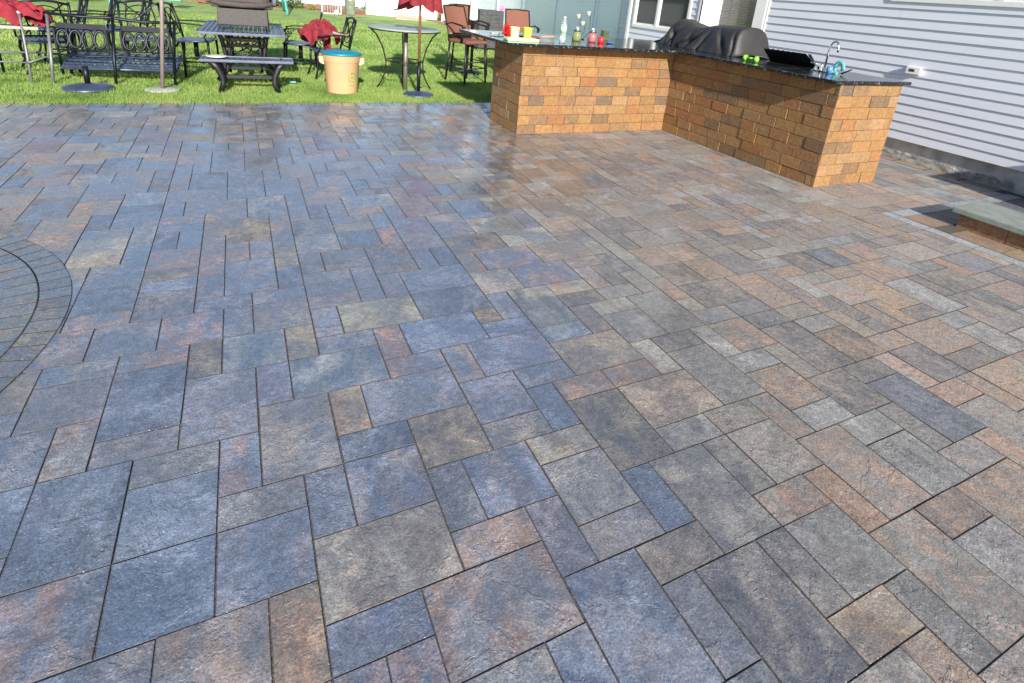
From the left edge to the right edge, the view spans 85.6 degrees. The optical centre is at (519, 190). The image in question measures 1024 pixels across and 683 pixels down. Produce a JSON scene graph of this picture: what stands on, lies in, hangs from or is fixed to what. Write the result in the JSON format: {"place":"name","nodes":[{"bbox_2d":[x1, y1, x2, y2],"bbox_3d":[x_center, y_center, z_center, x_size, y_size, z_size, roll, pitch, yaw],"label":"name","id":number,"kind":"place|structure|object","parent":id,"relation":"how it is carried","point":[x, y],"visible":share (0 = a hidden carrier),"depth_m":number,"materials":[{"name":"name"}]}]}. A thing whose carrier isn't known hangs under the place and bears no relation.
{"place":"outdoors","nodes":[
{"label":"outdoors","id":0,"kind":"place"},
{"bbox_2d":[0,0,494,103],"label":"lawn","id":1,"kind":"structure","parent":0,"point":[207,9],"depth_m":12.95,"materials":[{"name":"green plant"}]},
{"bbox_2d":[0,11,73,81],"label":"sling chair","id":2,"kind":"object","parent":1,"relation":"on","point":[22,27],"visible":0.84,"depth_m":6.85,"materials":[{"name":"grey paint"}]},
{"bbox_2d":[0,0,53,27],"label":"red umbrella cloth","id":3,"kind":"object","parent":2,"relation":"on","point":[29,11],"visible":0.98,"depth_m":6.86,"materials":[{"name":"fabric"}]},
{"bbox_2d":[13,0,82,74],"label":"garden armchair","id":4,"kind":"object","parent":1,"relation":"on","point":[37,39],"visible":0.45,"depth_m":7.33,"materials":[{"name":"black metal"}]},
{"bbox_2d":[37,0,88,60],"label":"garden armchair","id":5,"kind":"object","parent":1,"relation":"on","point":[79,8],"visible":0.41,"depth_m":8.55,"materials":[{"name":"black metal"}]},
{"bbox_2d":[60,66,115,92],"bbox_3d":[-5.306,-1.379,6.781,0.550,0.275,0.550,-5,22,-26],"label":"parasol stand","id":6,"kind":"object","parent":1,"relation":"on","point":[88,85],"visible":0.98,"depth_m":6.73,"materials":[{"name":"black metal"}]},
{"bbox_2d":[67,0,117,52],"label":"garden armchair","id":7,"kind":"object","parent":1,"relation":"on","point":[111,9],"visible":0.54,"depth_m":8.93,"materials":[{"name":"black metal"}]},
{"bbox_2d":[45,11,187,84],"bbox_3d":[-5.337,-1.890,7.360,1.432,0.849,0.693,-3,21,-22],"label":"garden bench","id":8,"kind":"object","parent":1,"relation":"on","point":[151,57],"visible":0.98,"depth_m":7.27,"materials":[{"name":"metal"}]},
{"bbox_2d":[103,0,151,50],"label":"garden armchair","id":9,"kind":"object","parent":1,"relation":"on","point":[141,18],"visible":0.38,"depth_m":9.43,"materials":[{"name":"black metal"}]},
{"bbox_2d":[116,0,171,65],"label":"garden armchair","id":10,"kind":"object","parent":1,"relation":"on","point":[129,38],"visible":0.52,"depth_m":8.44,"materials":[{"name":"black metal"}]},
{"bbox_2d":[144,0,180,92],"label":"umbrella pole","id":11,"kind":"object","parent":1,"relation":"on","point":[162,86],"visible":0.96,"depth_m":6.99,"materials":[{"name":"metal"}]},
{"bbox_2d":[159,2,222,69],"bbox_3d":[-5.225,-2.467,8.821,0.697,0.976,0.620,0,20,-15],"label":"garden armchair","id":12,"kind":"object","parent":1,"relation":"on","point":[194,40],"visible":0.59,"depth_m":8.81,"materials":[{"name":"black metal"}]},
{"bbox_2d":[108,0,288,14],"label":"playset","id":13,"kind":"object","parent":1,"relation":"on","point":[284,2],"visible":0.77,"depth_m":21.39,"materials":[{"name":"plastic"}]},
{"bbox_2d":[205,0,276,30],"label":"wicker chair","id":14,"kind":"object","parent":1,"relation":"on","point":[244,12],"visible":1,"depth_m":7.86,"materials":[{"name":"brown wicker"}]},
{"bbox_2d":[197,20,285,80],"bbox_3d":[-4.211,-2.127,8.514,1.090,0.743,1.960,-4,21,-24],"label":"dining table","id":15,"kind":"object","parent":1,"relation":"on","point":[230,33],"visible":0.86,"depth_m":8.09,"materials":[{"name":"grey metal"}]},
{"bbox_2d":[199,55,293,92],"bbox_3d":[-3.666,-1.564,7.505,1.120,0.443,0.400,-4,21,-23],"label":"slatted bench","id":16,"kind":"object","parent":1,"relation":"on","point":[216,64],"visible":0.98,"depth_m":7.44,"materials":[{"name":"grey metal"}]},
{"bbox_2d":[206,54,226,57],"bbox_3d":[-3.987,-1.761,7.284,0.250,0.020,0.250,-5,22,-26],"label":"plate","id":17,"kind":"object","parent":16,"relation":"on","point":[217,56],"visible":1,"depth_m":7.30,"materials":[{"name":"white ceramic"}]},
{"bbox_2d":[184,0,370,15],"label":"mulch bed","id":18,"kind":"object","parent":1,"relation":"on","point":[331,8],"visible":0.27,"depth_m":26.95,"materials":[{"name":"brown soil"}]},
{"bbox_2d":[277,0,305,7],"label":"shrub","id":19,"kind":"object","parent":18,"relation":"on","point":[290,2],"visible":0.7,"depth_m":25.82,"materials":[{"name":"green plant"}]},
{"bbox_2d":[303,3,318,9],"bbox_3d":[-9.600,-8.526,25.681,1.032,0.292,1.082,-5,22,-26],"label":"daylily","id":20,"kind":"object","parent":18,"relation":"on","point":[312,6],"visible":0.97,"depth_m":25.67,"materials":[{"name":"yellow plant"}]},
{"bbox_2d":[279,0,365,7],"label":"vinyl fence","id":21,"kind":"object","parent":18,"relation":"on","point":[360,3],"visible":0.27,"depth_m":30.45,"materials":[{"name":"white plastic"}]},
{"bbox_2d":[344,0,355,14],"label":"trunk","id":22,"kind":"object","parent":18,"relation":"on","point":[350,7],"visible":0.98,"depth_m":24.46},
{"bbox_2d":[282,12,322,70],"bbox_3d":[-3.766,-2.616,9.616,0.697,0.976,0.620,-1,21,-18],"label":"garden armchair","id":23,"kind":"object","parent":1,"relation":"on","point":[299,44],"visible":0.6,"depth_m":9.58,"materials":[{"name":"black metal"}]},
{"bbox_2d":[321,0,341,14],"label":"soccer goal","id":24,"kind":"object","parent":1,"relation":"on","point":[340,1],"visible":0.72,"depth_m":23.89,"materials":[{"name":"white plastic"}]},
{"bbox_2d":[307,17,356,79],"bbox_3d":[-3.059,-2.341,9.028,0.697,0.976,0.620,-7,23,-31],"label":"garden armchair","id":25,"kind":"object","parent":1,"relation":"on","point":[318,50],"visible":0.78,"depth_m":8.95,"materials":[{"name":"black metal"}]},
{"bbox_2d":[297,18,348,49],"bbox_3d":[-3.190,-2.447,8.875,0.575,0.601,0.708,22,26,40],"label":"folded umbrella","id":26,"kind":"object","parent":25,"relation":"on","point":[311,31],"visible":0.99,"depth_m":8.71,"materials":[{"name":"red fabric"}]},
{"bbox_2d":[319,49,363,94],"bbox_3d":[-2.547,-1.702,7.931,0.551,0.585,0.551,15,22,26],"label":"round bin","id":27,"kind":"object","parent":1,"relation":"on","point":[341,67],"visible":1,"depth_m":7.76,"materials":[{"name":"beige plastic"}]},
{"bbox_2d":[366,0,436,19],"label":"shed","id":28,"kind":"structure","parent":1,"relation":"on","point":[382,7],"depth_m":26.13,"materials":[{"name":"white plastic"}]},
{"bbox_2d":[394,0,422,15],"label":"shed door","id":29,"kind":"structure","parent":28,"relation":"in","point":[414,11],"depth_m":26.27,"materials":[{"name":"white plastic"}]},
{"bbox_2d":[368,24,440,89],"bbox_3d":[-1.782,-2.037,8.573,1.090,0.930,1.090,-5,22,-26],"label":"bar table","id":30,"kind":"object","parent":1,"relation":"on","point":[405,29],"visible":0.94,"depth_m":8.41,"materials":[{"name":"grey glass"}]},
{"bbox_2d":[396,14,425,20],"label":"shed ramp","id":31,"kind":"structure","parent":1,"relation":"on","point":[408,17],"depth_m":25.53,"materials":[{"name":"brown wood"}]},
{"bbox_2d":[397,0,443,97],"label":"closed umbrella","id":32,"kind":"object","parent":1,"relation":"on","point":[432,6],"visible":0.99,"depth_m":7.89,"materials":[{"name":"red fabric"}]},
{"bbox_2d":[426,19,445,24],"bbox_3d":[-1.553,-5.903,21.274,0.580,0.308,13.100,-5,22,-26],"label":"soil strip","id":33,"kind":"object","parent":1,"relation":"on","point":[438,21],"visible":0.07,"depth_m":25.49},
{"bbox_2d":[443,5,488,83],"bbox_3d":[-0.978,-2.562,9.715,0.720,1.278,0.622,21,25,38],"label":"bar stool","id":34,"kind":"object","parent":1,"relation":"on","point":[455,18],"visible":0.97,"depth_m":9.68,"materials":[{"name":"metal"}]},
{"bbox_2d":[449,4,490,74],"bbox_3d":[-0.995,-2.871,10.578,0.622,1.278,0.720,-11,25,-39],"label":"bar stool","id":35,"kind":"object","parent":1,"relation":"on","point":[467,9],"visible":0.38,"depth_m":10.64,"materials":[{"name":"metal"}]},
{"bbox_2d":[459,0,481,74],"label":"white umbrella","id":36,"kind":"object","parent":1,"relation":"on","point":[473,15],"visible":0.83,"depth_m":10.51,"materials":[{"name":"beige fabric"}]},
{"bbox_2d":[474,9,503,49],"bbox_3d":[-0.875,-4.446,15.345,0.720,1.060,0.487,-6,22,-29],"label":"storage cabinet","id":37,"kind":"object","parent":1,"relation":"on","point":[494,19],"visible":0.46,"depth_m":15.12,"materials":[{"name":"grey plastic"}]},
{"bbox_2d":[441,0,595,35],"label":"vinyl fence","id":38,"kind":"object","parent":1,"relation":"on","point":[547,16],"visible":0.27,"depth_m":16.92,"materials":[{"name":"white plastic"}]},
{"bbox_2d":[593,0,618,37],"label":"gate","id":39,"kind":"structure","parent":38,"relation":"attached to","point":[605,14],"depth_m":14.32,"materials":[{"name":"grey plastic"}]},
{"bbox_2d":[504,9,539,32],"bbox_3d":[-0.007,-2.802,10.639,0.622,1.278,0.720,-1,20,-16],"label":"bar stool","id":40,"kind":"object","parent":1,"relation":"on","point":[520,18],"visible":0.42,"depth_m":10.74,"materials":[{"name":"fabric"}]},
{"bbox_2d":[624,0,1023,195],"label":"house","id":41,"kind":"structure","parent":1,"relation":"on","point":[959,111],"depth_m":6.63,"materials":[{"name":"white plastic"}]},
{"bbox_2d":[632,0,692,31],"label":"window","id":42,"kind":"structure","parent":41,"relation":"in","point":[660,15],"depth_m":10.24,"materials":[{"name":"white glass"}]},
{"bbox_2d":[713,0,767,29],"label":"door","id":43,"kind":"structure","parent":41,"relation":"in","point":[744,13],"depth_m":9.02,"materials":[{"name":"white glass"}]},
{"bbox_2d":[905,66,922,74],"bbox_3d":[4.798,-1.454,6.723,0.048,0.090,0.170,-5,22,-26],"label":"sensor box","id":44,"kind":"object","parent":41,"relation":"attached to","point":[913,70],"visible":1,"depth_m":6.70,"materials":[{"name":"grey plastic"}]},
{"bbox_2d":[890,0,1023,7],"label":"window","id":45,"kind":"structure","parent":41,"relation":"in","point":[993,3],"depth_m":6.09,"materials":[{"name":"white glass"}]},
{"bbox_2d":[0,102,1023,682],"bbox_3d":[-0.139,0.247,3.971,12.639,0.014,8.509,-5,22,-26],"label":"patio","id":46,"kind":"structure","parent":0,"point":[666,220],"depth_m":2.23,"materials":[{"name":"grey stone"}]},
{"bbox_2d":[0,236,71,384],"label":"paver circle","id":47,"kind":"object","parent":46,"relation":"in","point":[38,291],"visible":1,"depth_m":2.60,"materials":[{"name":"grey stone"}]},
{"bbox_2d":[459,29,911,186],"bbox_3d":[1.556,-1.237,6.485,3.495,1.390,3.715,-5,22,-26],"label":"outdoor bar","id":48,"kind":"object","parent":46,"relation":"on","point":[815,126],"visible":1,"depth_m":6.40,"materials":[{"name":"brown brick"}]},
{"bbox_2d":[503,25,518,36],"bbox_3d":[-0.096,-1.892,6.580,0.184,0.136,0.193,7,20,4],"label":"pitcher","id":49,"kind":"object","parent":48,"relation":"on","point":[506,30],"visible":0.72,"depth_m":6.51,"materials":[{"name":"red plastic"}]},
{"bbox_2d":[503,37,538,41],"bbox_3d":[0.022,-1.688,6.190,0.380,0.034,0.150,-3,21,-22],"label":"tray","id":50,"kind":"object","parent":48,"relation":"on","point":[521,39],"visible":1,"depth_m":6.13,"materials":[{"name":"white plastic"}]},
{"bbox_2d":[510,26,519,37],"bbox_3d":[-0.052,-1.754,6.137,0.120,0.112,0.120,-5,22,-26],"label":"cup","id":51,"kind":"object","parent":50,"relation":"on","point":[514,32],"visible":1,"depth_m":6.10,"materials":[{"name":"beige plastic"}]},
{"bbox_2d":[523,27,532,37],"bbox_3d":[0.092,-1.773,6.227,0.120,0.112,0.120,-5,22,-26],"label":"cup","id":52,"kind":"object","parent":50,"relation":"on","point":[527,32],"visible":1,"depth_m":6.19,"materials":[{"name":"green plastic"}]},
{"bbox_2d":[519,35,554,38],"bbox_3d":[0.188,-1.828,6.585,0.425,0.062,0.259,-10,25,-36],"label":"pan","id":53,"kind":"object","parent":48,"relation":"on","point":[539,37],"visible":0.59,"depth_m":6.58,"materials":[{"name":"brown metal"}]},
{"bbox_2d":[559,17,566,42],"bbox_3d":[0.514,-1.859,6.410,0.076,0.292,0.076,-5,22,-26],"label":"water bottle","id":54,"kind":"object","parent":48,"relation":"on","point":[563,31],"visible":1,"depth_m":6.39,"materials":[{"name":"white"}]},
{"bbox_2d":[572,27,580,40],"bbox_3d":[0.722,-1.959,6.931,0.119,0.168,0.114,-5,22,-26],"label":"glass jar","id":55,"kind":"object","parent":48,"relation":"on","point":[576,35],"visible":1,"depth_m":6.90,"materials":[{"name":"green glass"}]},
{"bbox_2d":[576,11,591,39],"bbox_3d":[0.828,-2.152,7.195,0.236,0.369,0.126,-5,22,-26],"label":"candle stand","id":56,"kind":"object","parent":48,"relation":"on","point":[583,23],"visible":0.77,"depth_m":7.17,"materials":[{"name":"metal"}]},
{"bbox_2d":[587,28,596,42],"bbox_3d":[0.918,-1.945,6.943,0.119,0.168,0.114,-5,22,-26],"label":"glass jar","id":57,"kind":"object","parent":48,"relation":"on","point":[592,35],"visible":1,"depth_m":6.91,"materials":[{"name":"pink glass"}]},
{"bbox_2d":[598,37,603,43],"bbox_3d":[1.020,-1.875,6.904,0.080,0.080,0.079,-5,22,-26],"label":"candle jar","id":58,"kind":"object","parent":48,"relation":"on","point":[601,40],"visible":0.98,"depth_m":6.88,"materials":[{"name":"red glass"}]},
{"bbox_2d":[600,30,609,39],"bbox_3d":[1.167,-2.117,7.552,0.104,0.125,0.074,-10,25,-37],"label":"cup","id":59,"kind":"object","parent":48,"relation":"on","point":[605,34],"visible":0.81,"depth_m":7.52,"materials":[{"name":"green"}]},
{"bbox_2d":[655,19,768,57],"bbox_3d":[2.536,-2.098,7.487,0.747,0.362,1.804,-5,22,-26],"label":"covered grill","id":60,"kind":"object","parent":48,"relation":"on","point":[731,40],"visible":0.98,"depth_m":6.95,"materials":[{"name":"grey fabric"}]},
{"bbox_2d":[743,55,758,61],"bbox_3d":[2.622,-1.492,6.260,0.068,0.059,0.194,-6,23,-29],"label":"dumbbell","id":61,"kind":"object","parent":48,"relation":"on","point":[746,57],"visible":0.98,"depth_m":6.24,"materials":[{"name":"green plastic"}]},
{"bbox_2d":[764,48,819,68],"bbox_3d":[3.099,-1.509,6.308,0.201,0.152,0.700,-5,22,-26],"label":"drying mat","id":62,"kind":"object","parent":48,"relation":"on","point":[793,58],"visible":0.96,"depth_m":6.30,"materials":[{"name":"black plastic"}]},
{"bbox_2d":[826,66,832,73],"bbox_3d":[3.200,-1.241,5.703,0.060,0.070,0.060,-5,22,-26],"label":"sponge cup","id":63,"kind":"object","parent":48,"relation":"on","point":[829,69],"visible":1,"depth_m":5.68,"materials":[{"name":"blue plastic"}]},
{"bbox_2d":[952,202,1023,250],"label":"patio step","id":64,"kind":"object","parent":46,"relation":"on","point":[999,224],"visible":0.95,"depth_m":4.60,"materials":[{"name":"grey stone"}]},
{"bbox_2d":[614,0,629,37],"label":"side building","id":65,"kind":"structure","parent":0,"point":[622,14],"depth_m":13.73,"materials":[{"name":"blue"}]},
{"bbox_2d":[833,60,851,74],"bbox_3d":[3.286,-1.230,5.620,0.028,0.162,0.208,-5,22,-26],"label":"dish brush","id":66,"kind":"object","parent":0,"point":[841,63],"visible":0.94,"depth_m":5.62,"materials":[{"name":"plastic"}]}
]}

